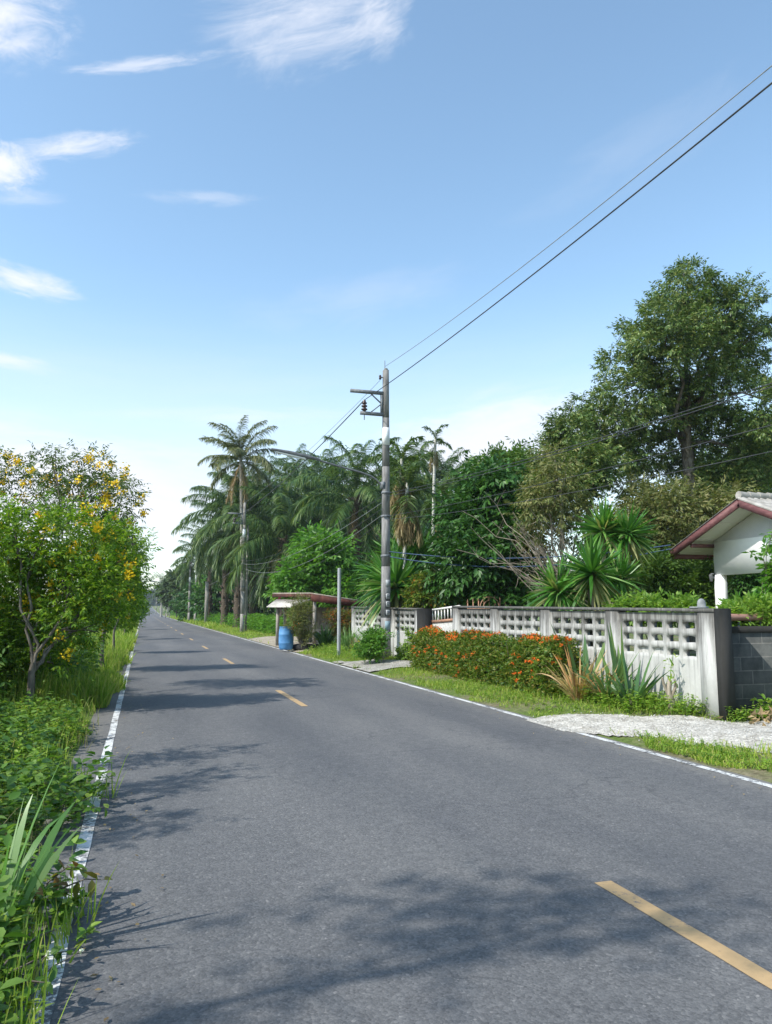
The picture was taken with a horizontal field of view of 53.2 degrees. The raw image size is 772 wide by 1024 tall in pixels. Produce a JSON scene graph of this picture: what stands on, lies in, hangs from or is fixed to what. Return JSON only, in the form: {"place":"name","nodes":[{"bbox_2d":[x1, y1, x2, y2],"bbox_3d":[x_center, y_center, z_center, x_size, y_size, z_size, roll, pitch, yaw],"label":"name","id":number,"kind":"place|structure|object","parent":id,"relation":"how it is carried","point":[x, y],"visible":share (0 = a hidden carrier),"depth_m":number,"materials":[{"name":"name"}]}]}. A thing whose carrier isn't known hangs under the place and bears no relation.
{"place":"outdoors","nodes":[
{"label":"outdoors","id":0,"kind":"place"},
{"bbox_2d":[0,767,79,959],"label":"cane grass","id":1,"kind":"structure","parent":0,"point":[44,863],"depth_m":3.83,"materials":[{"name":"green plant"}]},
{"bbox_2d":[249,636,336,651],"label":"dirt forecourt","id":2,"kind":"structure","parent":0,"point":[271,640],"depth_m":39.64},
{"bbox_2d":[279,626,293,649],"bbox_3d":[-3.992,5.040,30.804,0.610,0.906,0.610,2,-8,-17],"label":"plastic barrel","id":3,"kind":"object","parent":2,"relation":"on","point":[286,639],"visible":0.83,"depth_m":30.56,"materials":[{"name":"blue plastic"}]},
{"bbox_2d":[281,591,317,648],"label":"shrub","id":4,"kind":"object","parent":2,"relation":"on","point":[300,619],"visible":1,"depth_m":30.57,"materials":[{"name":"green plant"}]},
{"bbox_2d":[0,606,771,1023],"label":"road","id":5,"kind":"structure","parent":0,"point":[344,844],"depth_m":4.96,"materials":[{"name":"grey asphalt"}]},
{"bbox_2d":[0,925,72,997],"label":"seedling","id":6,"kind":"object","parent":5,"relation":"on","point":[39,982],"visible":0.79,"depth_m":3.29,"materials":[{"name":"green plant"}]},
{"bbox_2d":[27,857,112,913],"bbox_3d":[-1.698,1.985,4.008,0.443,0.289,0.326,-3,-8,20],"label":"seedling","id":7,"kind":"object","parent":5,"relation":"on","point":[84,874],"visible":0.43,"depth_m":4.05,"materials":[{"name":"green plant"}]},
{"bbox_2d":[57,788,108,821],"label":"seedling","id":8,"kind":"object","parent":5,"relation":"on","point":[88,794],"visible":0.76,"depth_m":5.87,"materials":[{"name":"green plant"}]},
{"bbox_2d":[28,623,139,1023],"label":"road edge line","id":9,"kind":"object","parent":5,"relation":"on","point":[88,825],"visible":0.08,"depth_m":5.15,"materials":[{"name":"white paint"}]},
{"bbox_2d":[334,659,413,671],"bbox_3d":[0.879,4.405,22.534,3.900,0.184,5.400,2,-8,-17],"label":"gravel gateway","id":10,"kind":"object","parent":5,"relation":"on","point":[384,664],"visible":0.34,"depth_m":22.00,"materials":[{"name":"grey gravel"}]},
{"bbox_2d":[58,695,714,1020],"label":"fallen leaves","id":11,"kind":"object","parent":5,"relation":"on","point":[110,977],"visible":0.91,"depth_m":4.26,"materials":[{"name":"plant"}]},
{"bbox_2d":[157,612,771,787],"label":"road edge line","id":12,"kind":"object","parent":5,"relation":"on","point":[693,764],"visible":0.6,"depth_m":9.63,"materials":[{"name":"white paint"}]},
{"bbox_2d":[594,881,771,988],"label":"line dash","id":13,"kind":"object","parent":5,"relation":"on","point":[758,973],"visible":1,"depth_m":3.81,"materials":[{"name":"yellow paint"}]},
{"bbox_2d":[0,606,771,873],"bbox_3d":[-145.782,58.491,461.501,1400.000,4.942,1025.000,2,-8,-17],"label":"ground","id":14,"kind":"structure","parent":0,"point":[763,775],"depth_m":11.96,"materials":[{"name":"green plant"}]},
{"bbox_2d":[0,619,22,698],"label":"thicket bush","id":15,"kind":"object","parent":14,"relation":"on","point":[5,662],"visible":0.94,"depth_m":11.96,"materials":[{"name":"green plant"}]},
{"bbox_2d":[0,625,102,699],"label":"thicket bush","id":16,"kind":"object","parent":14,"relation":"on","point":[51,667],"visible":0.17,"depth_m":13.61,"materials":[{"name":"green plant"}]},
{"bbox_2d":[0,684,115,1023],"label":"verge weeds","id":17,"kind":"object","parent":14,"relation":"on","point":[9,829],"visible":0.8,"depth_m":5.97,"materials":[{"name":"green plant"}]},
{"bbox_2d":[30,622,106,674],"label":"thicket bush","id":18,"kind":"object","parent":14,"relation":"on","point":[100,650],"visible":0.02,"depth_m":17.75,"materials":[{"name":"green plant"}]},
{"bbox_2d":[0,621,139,1023],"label":"verge grass","id":19,"kind":"structure","parent":14,"relation":"on","point":[99,692],"depth_m":12.12,"materials":[{"name":"green plant"}]},
{"bbox_2d":[0,438,152,673],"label":"flowering tree","id":20,"kind":"object","parent":14,"relation":"on","point":[61,490],"visible":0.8,"depth_m":15.56,"materials":[{"name":"green plant"}]},
{"bbox_2d":[0,488,163,704],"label":"flowering tree","id":21,"kind":"object","parent":14,"relation":"on","point":[25,578],"visible":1,"depth_m":12.61,"materials":[{"name":"green plant"}]},
{"bbox_2d":[70,521,162,670],"bbox_3d":[-7.500,2.211,20.936,2.846,4.227,3.107,2,-8,-17],"label":"flowering tree","id":22,"kind":"object","parent":14,"relation":"on","point":[134,591],"visible":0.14,"depth_m":20.73,"materials":[{"name":"green plant"}]},
{"bbox_2d":[101,576,152,650],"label":"flowering tree","id":23,"kind":"object","parent":14,"relation":"on","point":[130,626],"visible":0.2,"depth_m":29.14,"materials":[{"name":"green plant"}]},
{"bbox_2d":[154,571,178,616],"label":"broadleaf tree","id":24,"kind":"object","parent":14,"relation":"on","point":[165,597],"visible":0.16,"depth_m":147.91,"materials":[{"name":"green plant"}]},
{"bbox_2d":[164,563,194,599],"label":"broadleaf tree","id":25,"kind":"object","parent":14,"relation":"on","point":[172,580],"visible":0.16,"depth_m":127.98,"materials":[{"name":"green plant"}]},
{"bbox_2d":[166,579,202,621],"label":"understorey tree","id":26,"kind":"object","parent":14,"relation":"on","point":[182,610],"visible":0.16,"depth_m":115.81,"materials":[{"name":"green plant"}]},
{"bbox_2d":[170,537,206,617],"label":"oil palm","id":27,"kind":"object","parent":14,"relation":"on","point":[185,572],"visible":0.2,"depth_m":110.62,"materials":[{"name":"green plant"}]},
{"bbox_2d":[172,519,232,621],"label":"oil palm","id":28,"kind":"object","parent":14,"relation":"on","point":[209,578],"visible":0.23,"depth_m":91.16,"materials":[{"name":"green plant"}]},
{"bbox_2d":[204,582,208,620],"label":"concrete post","id":29,"kind":"object","parent":14,"relation":"on","point":[206,600],"visible":0.82,"depth_m":90.26,"materials":[{"name":"concrete"}]},
{"bbox_2d":[171,481,269,624],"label":"oil palm","id":30,"kind":"object","parent":14,"relation":"on","point":[224,602],"visible":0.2,"depth_m":73.31,"materials":[{"name":"green plant"}]},
{"bbox_2d":[181,567,272,620],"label":"understorey tree","id":31,"kind":"object","parent":14,"relation":"on","point":[216,597],"visible":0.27,"depth_m":97.98,"materials":[{"name":"green plant"}]},
{"bbox_2d":[164,610,294,633],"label":"undergrowth","id":32,"kind":"object","parent":14,"relation":"on","point":[262,622],"visible":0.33,"depth_m":56.80,"materials":[{"name":"green plant"}]},
{"bbox_2d":[228,499,245,631],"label":"utility pole","id":33,"kind":"object","parent":14,"relation":"on","point":[243,517],"visible":0.96,"depth_m":54.81,"materials":[{"name":"concrete"}]},
{"bbox_2d":[180,464,297,627],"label":"oil palm","id":34,"kind":"object","parent":14,"relation":"on","point":[212,527],"visible":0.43,"depth_m":65.55,"materials":[{"name":"green plant"}]},
{"bbox_2d":[197,415,280,621],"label":"coconut palm","id":35,"kind":"object","parent":14,"relation":"on","point":[236,451],"visible":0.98,"depth_m":60.62,"materials":[{"name":"green plant"}]},
{"bbox_2d":[244,525,248,631],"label":"slim pole","id":36,"kind":"object","parent":14,"relation":"on","point":[246,598],"visible":0.79,"depth_m":55.29,"materials":[{"name":"concrete"}]},
{"bbox_2d":[220,558,275,614],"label":"understorey tree","id":37,"kind":"object","parent":14,"relation":"on","point":[260,609],"visible":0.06,"depth_m":95.90,"materials":[{"name":"green plant"}]},
{"bbox_2d":[202,452,301,616],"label":"oil palm","id":38,"kind":"object","parent":14,"relation":"on","point":[280,479],"visible":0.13,"depth_m":75.59,"materials":[{"name":"green plant"}]},
{"bbox_2d":[207,475,362,617],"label":"oil palm","id":39,"kind":"object","parent":14,"relation":"on","point":[267,542],"visible":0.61,"depth_m":57.60,"materials":[{"name":"green plant"}]},
{"bbox_2d":[251,443,325,541],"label":"oil palm","id":40,"kind":"object","parent":14,"relation":"on","point":[290,458],"visible":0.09,"depth_m":87.95,"materials":[{"name":"green plant"}]},
{"bbox_2d":[263,519,370,617],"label":"broadleaf tree","id":41,"kind":"object","parent":14,"relation":"on","point":[321,578],"visible":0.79,"depth_m":39.19,"materials":[{"name":"green plant"}]},
{"bbox_2d":[257,460,381,552],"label":"oil palm","id":42,"kind":"object","parent":14,"relation":"on","point":[295,473],"visible":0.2,"depth_m":65.19,"materials":[{"name":"green plant"}]},
{"bbox_2d":[267,593,373,645],"bbox_3d":[-2.725,4.782,34.443,4.868,2.363,3.320,2,-8,-17],"label":"roadside hut","id":43,"kind":"object","parent":14,"relation":"on","point":[277,604],"visible":0.46,"depth_m":34.44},
{"bbox_2d":[311,624,336,646],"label":"shrub","id":44,"kind":"object","parent":14,"relation":"on","point":[322,637],"visible":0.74,"depth_m":30.94,"materials":[{"name":"green plant"}]},
{"bbox_2d":[285,443,373,535],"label":"oil palm","id":45,"kind":"object","parent":14,"relation":"on","point":[335,460],"visible":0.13,"depth_m":82.36,"materials":[{"name":"green plant"}]},
{"bbox_2d":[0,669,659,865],"bbox_3d":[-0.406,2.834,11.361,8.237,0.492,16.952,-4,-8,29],"label":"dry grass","id":46,"kind":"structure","parent":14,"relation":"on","point":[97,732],"depth_m":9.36,"materials":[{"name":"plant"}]},
{"bbox_2d":[320,606,350,640],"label":"shrub","id":47,"kind":"object","parent":14,"relation":"on","point":[346,619],"visible":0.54,"depth_m":30.88,"materials":[{"name":"green plant"}]},
{"bbox_2d":[337,568,340,654],"bbox_3d":[-1.625,3.530,26.681,0.136,3.175,0.129,2,-8,-17],"label":"metal post","id":48,"kind":"object","parent":14,"relation":"on","point":[339,613],"visible":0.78,"depth_m":26.64,"materials":[{"name":"metal"}]},
{"bbox_2d":[334,625,356,649],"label":"grass tuft","id":49,"kind":"object","parent":14,"relation":"on","point":[344,642],"visible":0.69,"depth_m":28.24,"materials":[{"name":"plant"}]},
{"bbox_2d":[283,435,423,572],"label":"oil palm","id":50,"kind":"object","parent":14,"relation":"on","point":[357,494],"visible":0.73,"depth_m":51.79,"materials":[{"name":"green plant"}]},
{"bbox_2d":[350,368,390,658],"bbox_3d":[-0.506,-0.045,24.138,1.310,9.820,0.258,2,-8,-17],"label":"utility pole","id":51,"kind":"object","parent":14,"relation":"on","point":[385,548],"visible":1,"depth_m":24.26,"materials":[{"name":"concrete"}]},
{"bbox_2d":[271,448,384,488],"bbox_3d":[-1.780,-1.341,23.909,3.595,1.093,0.200,2,-8,-17],"label":"street lamp","id":52,"kind":"object","parent":51,"relation":"attached to","point":[303,457],"visible":1,"depth_m":23.73,"materials":[{"name":"metal"}]},
{"bbox_2d":[389,544,670,558],"bbox_3d":[3.682,1.142,22.032,8.496,0.399,0.029,-4,-8,29],"label":"overhead cable","id":53,"kind":"object","parent":51,"relation":"attached to","point":[505,558],"visible":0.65,"depth_m":22.18,"materials":[{"name":"rubber"}]},
{"bbox_2d":[390,548,670,566],"bbox_3d":[3.682,1.336,22.008,8.498,0.490,0.029,-4,-8,29],"label":"overhead cable","id":54,"kind":"object","parent":51,"relation":"attached to","point":[499,566],"visible":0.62,"depth_m":22.42,"materials":[{"name":"rubber"}]},
{"bbox_2d":[364,82,771,399],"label":"overhead cable","id":55,"kind":"object","parent":51,"relation":"attached to","point":[728,118],"visible":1,"depth_m":11.33,"materials":[{"name":"black rubber"}]},
{"bbox_2d":[386,65,771,365],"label":"overhead cable","id":56,"kind":"object","parent":51,"relation":"attached to","point":[608,198],"visible":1,"depth_m":12.44,"materials":[{"name":"black rubber"}]},
{"bbox_2d":[389,383,771,492],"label":"overhead cable","id":57,"kind":"object","parent":51,"relation":"attached to","point":[613,433],"visible":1,"depth_m":11.95,"materials":[{"name":"rubber"}]},
{"bbox_2d":[390,386,771,495],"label":"overhead cable","id":58,"kind":"object","parent":51,"relation":"attached to","point":[606,438],"visible":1,"depth_m":12.15,"materials":[{"name":"rubber"}]},
{"bbox_2d":[390,425,771,515],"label":"overhead cable","id":59,"kind":"object","parent":51,"relation":"attached to","point":[610,467],"visible":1,"depth_m":12.04,"materials":[{"name":"rubber"}]},
{"bbox_2d":[396,451,771,518],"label":"overhead cable","id":60,"kind":"object","parent":51,"relation":"attached to","point":[612,484],"visible":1,"depth_m":12.01,"materials":[{"name":"rubber"}]},
{"bbox_2d":[325,486,421,600],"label":"oil palm","id":61,"kind":"object","parent":14,"relation":"on","point":[377,526],"visible":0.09,"depth_m":63.52,"materials":[{"name":"green plant"}]},
{"bbox_2d":[351,620,397,663],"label":"shrub","id":62,"kind":"object","parent":14,"relation":"on","point":[371,646],"visible":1,"depth_m":22.34,"materials":[{"name":"green plant"}]},
{"bbox_2d":[343,444,438,517],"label":"oil palm","id":63,"kind":"object","parent":14,"relation":"on","point":[420,476],"visible":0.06,"depth_m":74.14,"materials":[{"name":"green plant"}]},
{"bbox_2d":[351,607,431,659],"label":"breeze block wall","id":64,"kind":"structure","parent":14,"relation":"on","point":[418,618],"depth_m":24.02,"materials":[{"name":"white concrete"}]},
{"bbox_2d":[432,605,460,631],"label":"metal gate","id":65,"kind":"structure","parent":64,"relation":"attached to","point":[445,624],"depth_m":21.24,"materials":[{"name":"metal"}]},
{"bbox_2d":[349,517,440,633],"bbox_3d":[0.517,2.419,26.652,3.822,4.971,5.336,-4,-8,29],"label":"spiky plant","id":66,"kind":"object","parent":14,"relation":"on","point":[398,575],"visible":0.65,"depth_m":25.59,"materials":[{"name":"green plant"}]},
{"bbox_2d":[366,436,431,553],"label":"betel palm","id":67,"kind":"object","parent":14,"relation":"on","point":[407,447],"visible":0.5,"depth_m":27.30,"materials":[{"name":"green plant"}]},
{"bbox_2d":[394,625,414,660],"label":"shrub","id":68,"kind":"object","parent":14,"relation":"on","point":[403,653],"visible":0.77,"depth_m":22.64,"materials":[{"name":"green plant"}]},
{"bbox_2d":[363,438,453,501],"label":"oil palm","id":69,"kind":"object","parent":14,"relation":"on","point":[414,473],"visible":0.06,"depth_m":84.90,"materials":[{"name":"green plant"}]},
{"bbox_2d":[375,452,443,629],"bbox_3d":[0.736,1.401,25.986,2.548,6.988,2.418,2,-8,-17],"label":"betel palm","id":70,"kind":"object","parent":14,"relation":"on","point":[405,527],"visible":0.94,"depth_m":26.05,"materials":[{"name":"green plant"}]},
{"bbox_2d":[379,473,457,567],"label":"oil palm","id":71,"kind":"object","parent":14,"relation":"on","point":[425,517],"visible":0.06,"depth_m":65.68,"materials":[{"name":"green plant"}]},
{"bbox_2d":[400,568,458,619],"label":"shrub","id":72,"kind":"object","parent":14,"relation":"on","point":[414,597],"visible":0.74,"depth_m":23.68,"materials":[{"name":"green plant"}]},
{"bbox_2d":[399,447,471,615],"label":"oil palm","id":73,"kind":"object","parent":14,"relation":"on","point":[442,462],"visible":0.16,"depth_m":78.43,"materials":[{"name":"green plant"}]},
{"bbox_2d":[420,424,452,619],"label":"betel palm","id":74,"kind":"object","parent":14,"relation":"on","point":[435,462],"visible":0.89,"depth_m":30.51,"materials":[{"name":"green plant"}]},
{"bbox_2d":[419,477,456,619],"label":"betel palm","id":75,"kind":"object","parent":14,"relation":"on","point":[428,506],"visible":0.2,"depth_m":32.56,"materials":[{"name":"green plant"}]},
{"bbox_2d":[407,447,556,636],"bbox_3d":[2.987,1.168,24.030,4.710,6.937,4.734,2,-8,-17],"label":"glossy tree","id":76,"kind":"object","parent":14,"relation":"on","point":[463,583],"visible":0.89,"depth_m":23.38,"materials":[{"name":"green plant"}]},
{"bbox_2d":[407,624,591,697],"bbox_3d":[2.061,3.155,16.939,1.066,1.266,7.817,2,-8,-17],"label":"flowering hedge","id":77,"kind":"object","parent":14,"relation":"on","point":[474,653],"visible":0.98,"depth_m":15.63,"materials":[{"name":"green plant"}]},
{"bbox_2d":[444,436,569,628],"bbox_3d":[5.521,1.223,33.271,6.185,9.178,4.173,-4,-8,30],"label":"broadleaf tree","id":78,"kind":"object","parent":14,"relation":"on","point":[514,452],"visible":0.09,"depth_m":33.29,"materials":[{"name":"green plant"}]},
{"bbox_2d":[456,428,611,604],"bbox_3d":[4.461,1.019,22.217,4.628,6.788,3.365,-1,-7,10],"label":"bare tree","id":79,"kind":"object","parent":14,"relation":"on","point":[548,513],"visible":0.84,"depth_m":21.97,"materials":[{"name":"green plant"}]},
{"bbox_2d":[308,640,771,770],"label":"verge weeds","id":80,"kind":"object","parent":14,"relation":"on","point":[649,701],"visible":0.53,"depth_m":11.34,"materials":[{"name":"green plant"}]},
{"bbox_2d":[515,403,632,645],"bbox_3d":[6.622,0.520,26.453,3.739,8.850,4.046,2,-8,-17],"label":"durian tree","id":81,"kind":"object","parent":14,"relation":"on","point":[590,456],"visible":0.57,"depth_m":26.26,"materials":[{"name":"green plant"}]},
{"bbox_2d":[539,644,609,701],"bbox_3d":[3.247,2.668,12.712,1.420,1.015,1.479,0,-7,2],"label":"strap plant","id":82,"kind":"object","parent":14,"relation":"on","point":[570,682],"visible":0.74,"depth_m":12.74,"materials":[{"name":"beige plant"}]},
{"bbox_2d":[551,625,604,697],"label":"strap plant","id":83,"kind":"object","parent":14,"relation":"on","point":[585,654],"visible":0.22,"depth_m":13.27,"materials":[{"name":"green plant"}]},
{"bbox_2d":[519,532,651,645],"bbox_3d":[4.628,2.072,17.108,3.285,3.216,2.348,2,-8,-17],"label":"spiky plant","id":84,"kind":"object","parent":14,"relation":"on","point":[583,578],"visible":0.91,"depth_m":16.90,"materials":[{"name":"green plant"}]},
{"bbox_2d":[452,606,736,720],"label":"breeze block wall","id":85,"kind":"structure","parent":14,"relation":"on","point":[706,671],"depth_m":11.99,"materials":[{"name":"white concrete"}]},
{"bbox_2d":[565,643,641,704],"bbox_3d":[3.575,2.605,12.333,1.153,1.018,1.401,2,-8,-17],"label":"strap plant","id":86,"kind":"object","parent":14,"relation":"on","point":[600,682],"visible":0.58,"depth_m":12.28,"materials":[{"name":"green plant"}]},
{"bbox_2d":[568,497,662,603],"bbox_3d":[5.560,1.688,18.654,2.318,4.347,1.852,-3,-8,24],"label":"spiky plant","id":87,"kind":"object","parent":14,"relation":"on","point":[621,531],"visible":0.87,"depth_m":18.59,"materials":[{"name":"green plant"}]},
{"bbox_2d":[600,624,633,684],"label":"strap plant","id":88,"kind":"object","parent":14,"relation":"on","point":[615,657],"visible":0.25,"depth_m":12.50,"materials":[{"name":"green plant"}]},
{"bbox_2d":[603,650,668,709],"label":"strap plant","id":89,"kind":"object","parent":14,"relation":"on","point":[642,689],"visible":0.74,"depth_m":11.76,"materials":[{"name":"green plant"}]},
{"bbox_2d":[601,586,708,640],"bbox_3d":[5.010,2.329,14.169,1.964,1.934,1.356,2,-8,-17],"label":"shrub","id":90,"kind":"object","parent":14,"relation":"on","point":[679,600],"visible":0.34,"depth_m":14.17,"materials":[{"name":"green plant"}]},
{"bbox_2d":[555,252,771,650],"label":"durian tree","id":91,"kind":"object","parent":14,"relation":"on","point":[693,305],"visible":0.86,"depth_m":29.24,"materials":[{"name":"green plant"}]},
{"bbox_2d":[595,540,738,636],"bbox_3d":[7.681,2.451,20.540,3.540,3.513,3.007,2,-8,-17],"label":"broadleaf tree","id":92,"kind":"object","parent":14,"relation":"on","point":[667,573],"visible":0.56,"depth_m":19.97,"materials":[{"name":"green plant"}]},
{"bbox_2d":[662,653,680,711],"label":"plant","id":93,"kind":"object","parent":14,"relation":"on","point":[668,689],"visible":0.91,"depth_m":11.27,"materials":[{"name":"plant"}]},
{"bbox_2d":[594,471,763,650],"bbox_3d":[9.477,1.649,25.093,6.195,6.274,4.848,2,-8,-17],"label":"broadleaf tree","id":94,"kind":"object","parent":14,"relation":"on","point":[679,518],"visible":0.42,"depth_m":24.27,"materials":[{"name":"green plant"}]},
{"bbox_2d":[669,491,771,607],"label":"house","id":95,"kind":"structure","parent":14,"relation":"on","point":[726,536],"depth_m":18.61,"materials":[{"name":"white paint"}]},
{"bbox_2d":[674,404,771,513],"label":"broadleaf tree","id":96,"kind":"object","parent":14,"relation":"on","point":[770,483],"visible":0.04,"depth_m":35.90,"materials":[{"name":"green plant"}]},
{"bbox_2d":[707,591,771,625],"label":"shrub","id":97,"kind":"object","parent":14,"relation":"on","point":[753,605],"visible":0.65,"depth_m":11.81,"materials":[{"name":"green plant"}]},
{"bbox_2d":[716,706,771,725],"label":"dry leaves","id":98,"kind":"object","parent":14,"relation":"on","point":[761,712],"visible":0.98,"depth_m":10.11,"materials":[{"name":"plant"}]},
{"bbox_2d":[719,529,771,604],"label":"shrub","id":99,"kind":"object","parent":14,"relation":"on","point":[766,586],"visible":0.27,"depth_m":12.85,"materials":[{"name":"green plant"}]},
{"bbox_2d":[727,573,764,598],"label":"broadleaf tree","id":100,"kind":"object","parent":14,"relation":"on","point":[745,582],"visible":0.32,"depth_m":29.54,"materials":[{"name":"green plant"}]},
{"bbox_2d":[731,614,768,625],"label":"sliding gate","id":101,"kind":"structure","parent":14,"relation":"on","point":[738,617],"depth_m":11.63,"materials":[{"name":"metal"}]},
{"bbox_2d":[732,626,771,716],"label":"grey block wall","id":102,"kind":"structure","parent":14,"relation":"on","point":[752,650],"depth_m":10.89,"materials":[{"name":"grey concrete"}]},
{"bbox_2d":[750,693,771,718],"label":"sapling","id":103,"kind":"object","parent":14,"relation":"on","point":[762,702],"visible":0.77,"depth_m":10.55,"materials":[{"name":"green plant"}]},
{"bbox_2d":[0,0,771,602],"label":"sky","id":104,"kind":"structure","parent":0,"point":[216,211],"materials":[{"name":"blue"}]},
{"bbox_2d":[526,710,771,752],"bbox_3d":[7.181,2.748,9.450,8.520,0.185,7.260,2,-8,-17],"label":"gravel driveway","id":105,"kind":"structure","parent":0,"point":[705,732],"depth_m":10.14,"materials":[{"name":"grey gravel"}]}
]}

